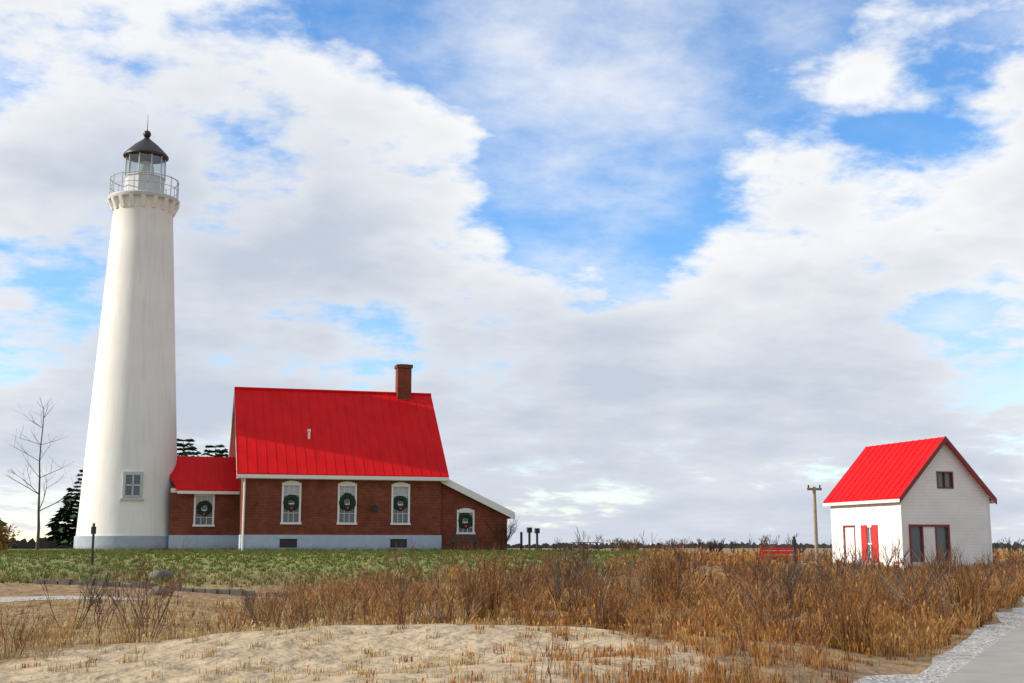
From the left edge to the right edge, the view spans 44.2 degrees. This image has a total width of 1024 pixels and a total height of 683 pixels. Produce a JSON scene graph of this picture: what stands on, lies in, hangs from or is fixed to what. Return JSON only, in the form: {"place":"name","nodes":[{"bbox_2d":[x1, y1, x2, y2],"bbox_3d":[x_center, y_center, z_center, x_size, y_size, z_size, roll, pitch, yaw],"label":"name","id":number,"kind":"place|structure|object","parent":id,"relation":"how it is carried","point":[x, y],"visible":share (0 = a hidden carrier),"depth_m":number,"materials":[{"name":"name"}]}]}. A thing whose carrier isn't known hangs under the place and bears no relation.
{"place":"outdoors","nodes":[
{"label":"outdoors","id":0,"kind":"place"},
{"bbox_2d":[0,596,194,601],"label":"gravel path","id":1,"kind":"structure","parent":0,"point":[9,599],"depth_m":34.58,"materials":[{"name":"grey gravel"}]},
{"bbox_2d":[0,548,1023,682],"bbox_3d":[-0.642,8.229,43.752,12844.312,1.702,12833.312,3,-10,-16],"label":"ground","id":2,"kind":"structure","parent":0,"point":[282,651],"depth_m":17.25,"materials":[{"name":"beige sand"}]},
{"bbox_2d":[0,518,7,538],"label":"shrub","id":3,"kind":"object","parent":2,"relation":"on","point":[2,523],"visible":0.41,"depth_m":60.93,"materials":[{"name":"green plant"}]},
{"bbox_2d":[0,522,20,549],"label":"dry bush","id":4,"kind":"object","parent":2,"relation":"on","point":[3,535],"visible":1,"depth_m":52.26,"materials":[{"name":"brown plant"}]},
{"bbox_2d":[7,399,81,549],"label":"bare tree","id":5,"kind":"object","parent":2,"relation":"on","point":[38,523],"visible":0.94,"depth_m":81.67,"materials":[{"name":"brown plant"}]},
{"bbox_2d":[45,469,82,545],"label":"conifer","id":6,"kind":"object","parent":2,"relation":"on","point":[62,533],"visible":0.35,"depth_m":90.31,"materials":[{"name":"green plant"}]},
{"bbox_2d":[91,523,95,564],"bbox_3d":[-15.600,7.642,46.881,0.180,1.750,0.104,3,-10,-16],"label":"lamp post","id":7,"kind":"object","parent":2,"relation":"on","point":[93,530],"depth_m":46.88,"materials":[{"name":"grey metal"}]},
{"bbox_2d":[74,122,179,550],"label":"lighthouse tower","id":8,"kind":"structure","parent":2,"relation":"on","point":[130,460],"depth_m":60.70,"materials":[{"name":"white paint"}]},
{"bbox_2d":[148,586,169,594],"bbox_3d":[-10.991,7.819,39.270,0.652,0.434,0.573,7,-11,-35],"label":"rock","id":9,"kind":"object","parent":2,"relation":"on","point":[156,591],"visible":0.34,"depth_m":39.07,"materials":[{"name":"stone"}]},
{"bbox_2d":[148,569,172,579],"bbox_3d":[-12.222,8.149,43.765,0.825,0.532,0.710,7,-11,-36],"label":"rock","id":10,"kind":"object","parent":2,"relation":"on","point":[157,573],"visible":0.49,"depth_m":43.52,"materials":[{"name":"stone"}]},
{"bbox_2d":[33,579,300,596],"bbox_3d":[-11.211,8.206,41.201,8.848,0.882,0.403,0,-9,1],"label":"stone edging","id":11,"kind":"object","parent":2,"relation":"on","point":[110,583],"visible":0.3,"depth_m":41.10,"materials":[{"name":"grey stone"}]},
{"bbox_2d":[177,438,200,455],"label":"conifer","id":12,"kind":"object","parent":2,"relation":"on","point":[183,449],"visible":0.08,"depth_m":79.67,"materials":[{"name":"green plant"}]},
{"bbox_2d":[200,444,228,456],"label":"conifer","id":13,"kind":"object","parent":2,"relation":"on","point":[220,452],"visible":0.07,"depth_m":79.88,"materials":[{"name":"green plant"}]},
{"bbox_2d":[168,364,514,551],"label":"keepers house","id":14,"kind":"structure","parent":2,"relation":"on","point":[305,469],"depth_m":60.55,"materials":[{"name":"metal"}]},
{"bbox_2d":[451,535,478,550],"bbox_3d":[-2.233,9.625,60.012,1.300,0.800,0.420,3,-10,-16],"label":"dark bench","id":15,"kind":"object","parent":2,"relation":"on","point":[454,543],"visible":0.84,"depth_m":60.12,"materials":[{"name":"brown wood"}]},
{"bbox_2d":[0,547,995,586],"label":"lawn tufts","id":16,"kind":"object","parent":2,"relation":"on","point":[57,553],"visible":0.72,"depth_m":49.30,"materials":[{"name":"green plant"}]},
{"bbox_2d":[485,516,519,550],"bbox_3d":[-0.373,9.323,61.156,1.384,1.878,2.222,-7,-12,36],"label":"bare bush","id":17,"kind":"object","parent":2,"relation":"on","point":[508,535],"depth_m":61.09,"materials":[{"name":"brown plant"}]},
{"bbox_2d":[0,528,1023,656],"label":"bare shrubs","id":18,"kind":"object","parent":2,"relation":"on","point":[788,579],"visible":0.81,"depth_m":24.75,"materials":[{"name":"brown plant"}]},
{"bbox_2d":[2,537,1023,549],"bbox_3d":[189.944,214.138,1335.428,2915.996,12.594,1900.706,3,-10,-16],"label":"treeline","id":19,"kind":"object","parent":2,"relation":"on","point":[30,544],"visible":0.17,"depth_m":2114.98,"materials":[{"name":"green plant"}]},
{"bbox_2d":[520,527,539,549],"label":"fence posts","id":20,"kind":"object","parent":2,"relation":"on","point":[536,530],"visible":0.73,"depth_m":69.55,"materials":[{"name":"grey"}]},
{"bbox_2d":[565,542,605,550],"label":"picnic table","id":21,"kind":"object","parent":2,"relation":"on","point":[597,547],"visible":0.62,"depth_m":76.82,"materials":[{"name":"grey wood"}]},
{"bbox_2d":[533,532,1023,554],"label":"bushes","id":22,"kind":"object","parent":2,"relation":"on","point":[714,545],"visible":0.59,"depth_m":128.63,"materials":[{"name":"plant"}]},
{"bbox_2d":[759,547,799,561],"bbox_3d":[11.300,9.125,53.215,1.600,0.850,0.420,0,-9,0],"label":"red bench","id":23,"kind":"object","parent":2,"relation":"on","point":[777,548],"visible":0.56,"depth_m":53.42,"materials":[{"name":"red paint"}]},
{"bbox_2d":[806,485,821,564],"bbox_3d":[12.400,7.825,51.411,0.644,3.920,0.170,3,-10,-16],"label":"wooden pole","id":24,"kind":"object","parent":2,"relation":"on","point":[814,489],"visible":0.81,"depth_m":51.44,"materials":[{"name":"brown wood"}]},
{"bbox_2d":[823,436,996,571],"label":"white shed","id":25,"kind":"structure","parent":2,"relation":"on","point":[927,493],"depth_m":53.23,"materials":[{"name":"white wood"}]},
{"bbox_2d":[0,538,1023,682],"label":"dry grass field","id":26,"kind":"structure","parent":0,"point":[726,637],"depth_m":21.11,"materials":[{"name":"brown plant"}]},
{"bbox_2d":[792,536,796,562],"bbox_3d":[11.500,8.787,51.254,0.182,1.700,0.128,-1,-9,7],"label":"dark post","id":27,"kind":"object","parent":26,"relation":"on","point":[794,545],"visible":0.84,"depth_m":51.28,"materials":[{"name":"grey metal"}]},
{"bbox_2d":[0,0,1023,545],"label":"sky","id":28,"kind":"structure","parent":0,"point":[666,269],"materials":[{"name":"blue"}]},
{"bbox_2d":[853,596,1023,682],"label":"path","id":29,"kind":"structure","parent":0,"point":[992,653],"depth_m":17.72,"materials":[{"name":"concrete"}]}
]}

